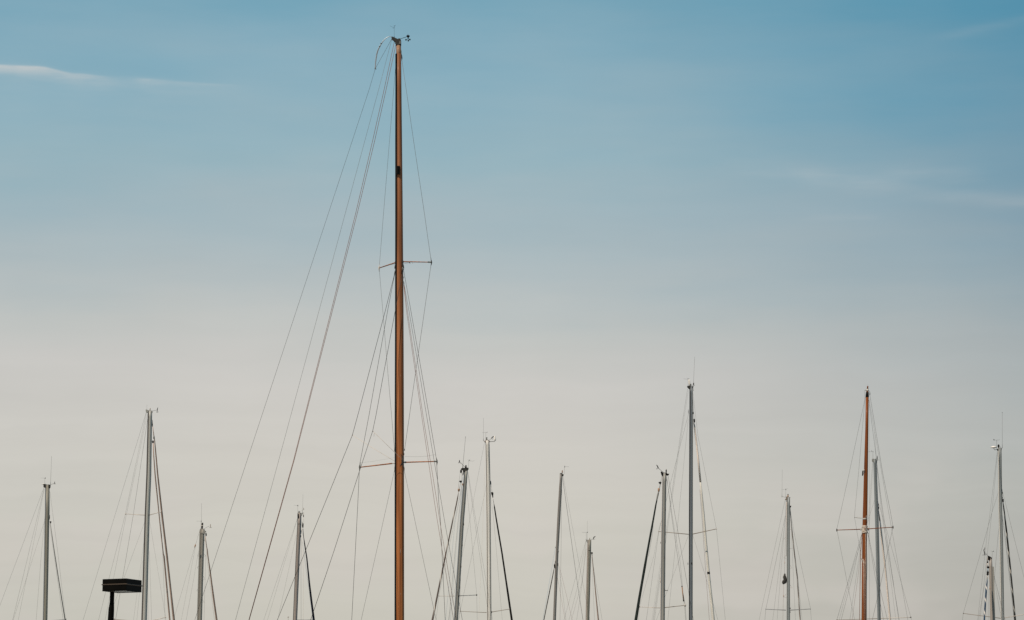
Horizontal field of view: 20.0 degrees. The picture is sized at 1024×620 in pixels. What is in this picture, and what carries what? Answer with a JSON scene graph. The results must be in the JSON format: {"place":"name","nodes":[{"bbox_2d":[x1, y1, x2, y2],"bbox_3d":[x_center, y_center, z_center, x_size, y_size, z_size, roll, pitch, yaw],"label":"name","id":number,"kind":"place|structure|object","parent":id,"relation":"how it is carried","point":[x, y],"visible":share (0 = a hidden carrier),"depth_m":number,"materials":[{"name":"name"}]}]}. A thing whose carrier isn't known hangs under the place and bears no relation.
{"place":"outdoors","nodes":[
{"label":"outdoors","id":0,"kind":"place"},
{"bbox_2d":[101,578,141,619],"bbox_3d":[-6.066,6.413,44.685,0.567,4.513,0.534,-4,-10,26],"label":"street lamp","id":1,"kind":"object","parent":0,"point":[122,585],"visible":1,"depth_m":44.85,"materials":[{"name":"black metal"}]},
{"bbox_2d":[0,0,1023,619],"label":"sky","id":2,"kind":"structure","parent":0,"point":[810,204],"materials":[{"name":"blue"}]},
{"label":"water","id":3,"kind":"structure","parent":0,"visible":0},
{"bbox_2d":[2,456,65,619],"bbox_3d":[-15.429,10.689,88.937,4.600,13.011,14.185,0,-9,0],"label":"sailboat","id":4,"kind":"object","parent":3,"relation":"on","point":[46,544],"visible":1,"depth_m":91.95,"materials":[{"name":"grey metal"}]},
{"bbox_2d":[83,408,174,619],"bbox_3d":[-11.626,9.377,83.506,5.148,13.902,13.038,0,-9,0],"label":"sailboat","id":5,"kind":"object","parent":3,"relation":"on","point":[146,551],"visible":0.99,"depth_m":86.24,"materials":[{"name":"metal"}]},
{"bbox_2d":[176,503,217,619],"bbox_3d":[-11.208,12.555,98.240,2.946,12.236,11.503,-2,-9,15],"label":"sailboat","id":6,"kind":"object","parent":3,"relation":"on","point":[201,534],"visible":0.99,"depth_m":99.81,"materials":[{"name":"metal"}]},
{"bbox_2d":[264,505,314,619],"bbox_3d":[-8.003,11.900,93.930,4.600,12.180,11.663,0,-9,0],"label":"sailboat","id":7,"kind":"object","parent":3,"relation":"on","point":[296,583],"visible":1,"depth_m":95.89,"materials":[{"name":"grey metal"}]},
{"bbox_2d":[195,26,461,619],"bbox_3d":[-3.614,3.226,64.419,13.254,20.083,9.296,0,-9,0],"label":"sailboat","id":8,"kind":"object","parent":3,"relation":"on","point":[399,468],"visible":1,"depth_m":65.46,"materials":[{"name":"brown wood"}]},
{"bbox_2d":[432,437,491,619],"bbox_3d":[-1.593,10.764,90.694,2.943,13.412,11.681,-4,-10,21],"label":"sailboat","id":9,"kind":"object","parent":3,"relation":"on","point":[460,545],"visible":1,"depth_m":89.84,"materials":[{"name":"metal"}]},
{"bbox_2d":[448,418,512,619],"bbox_3d":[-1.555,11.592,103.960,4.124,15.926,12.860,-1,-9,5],"label":"sailboat","id":10,"kind":"object","parent":3,"relation":"on","point":[489,493],"visible":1,"depth_m":106.13,"materials":[{"name":"paint"}]},
{"bbox_2d":[543,466,588,619],"bbox_3d":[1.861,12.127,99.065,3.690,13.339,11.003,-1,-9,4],"label":"sailboat","id":11,"kind":"object","parent":3,"relation":"on","point":[559,514],"visible":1,"depth_m":97.92,"materials":[{"name":"metal"}]},
{"bbox_2d":[565,532,601,619],"bbox_3d":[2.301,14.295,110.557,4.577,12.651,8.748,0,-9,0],"label":"sailboat","id":12,"kind":"object","parent":3,"relation":"on","point":[589,552],"visible":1,"depth_m":111.77,"materials":[{"name":"grey metal"}]},
{"bbox_2d":[634,465,692,619],"bbox_3d":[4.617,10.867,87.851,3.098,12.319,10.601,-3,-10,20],"label":"sailboat","id":13,"kind":"object","parent":3,"relation":"on","point":[663,548],"visible":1,"depth_m":87.77,"materials":[{"name":"metal"}]},
{"bbox_2d":[646,359,724,619],"bbox_3d":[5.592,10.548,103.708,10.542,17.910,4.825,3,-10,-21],"label":"sailboat","id":14,"kind":"object","parent":3,"relation":"on","point":[691,420],"visible":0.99,"depth_m":104.20,"materials":[{"name":"grey metal"}]},
{"bbox_2d":[759,488,810,619],"bbox_3d":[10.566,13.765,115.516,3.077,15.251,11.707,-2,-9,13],"label":"sailboat","id":15,"kind":"object","parent":3,"relation":"on","point":[788,521],"visible":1,"depth_m":117.94,"materials":[{"name":"metal"}]},
{"bbox_2d":[782,574,786,583],"bbox_3d":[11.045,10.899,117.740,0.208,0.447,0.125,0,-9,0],"label":"cloth bundle","id":16,"kind":"object","parent":15,"relation":"hanging from","point":[784,581],"visible":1,"depth_m":117.71,"materials":[{"name":"black fabric"}]},
{"bbox_2d":[836,386,907,619],"bbox_3d":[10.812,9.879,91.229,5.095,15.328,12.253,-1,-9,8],"label":"sailboat","id":17,"kind":"object","parent":3,"relation":"on","point":[864,528],"visible":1,"depth_m":91.99,"materials":[{"name":"brown wood"}]},
{"bbox_2d":[839,444,911,619],"bbox_3d":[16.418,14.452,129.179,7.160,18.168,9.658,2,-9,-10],"label":"sailboat","id":18,"kind":"object","parent":3,"relation":"on","point":[877,506],"visible":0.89,"depth_m":130.14,"materials":[{"name":"metal"}]},
{"bbox_2d":[978,548,1004,619],"bbox_3d":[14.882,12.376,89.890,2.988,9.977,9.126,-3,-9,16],"label":"sailboat","id":19,"kind":"object","parent":3,"relation":"on","point":[990,572],"visible":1,"depth_m":89.69,"materials":[{"name":"beige paint"}]},
{"bbox_2d":[963,444,1023,619],"bbox_3d":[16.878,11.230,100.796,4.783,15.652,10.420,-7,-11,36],"label":"sailboat","id":20,"kind":"object","parent":3,"relation":"on","point":[1000,494],"visible":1,"depth_m":102.08,"materials":[{"name":"metal"}]}
]}

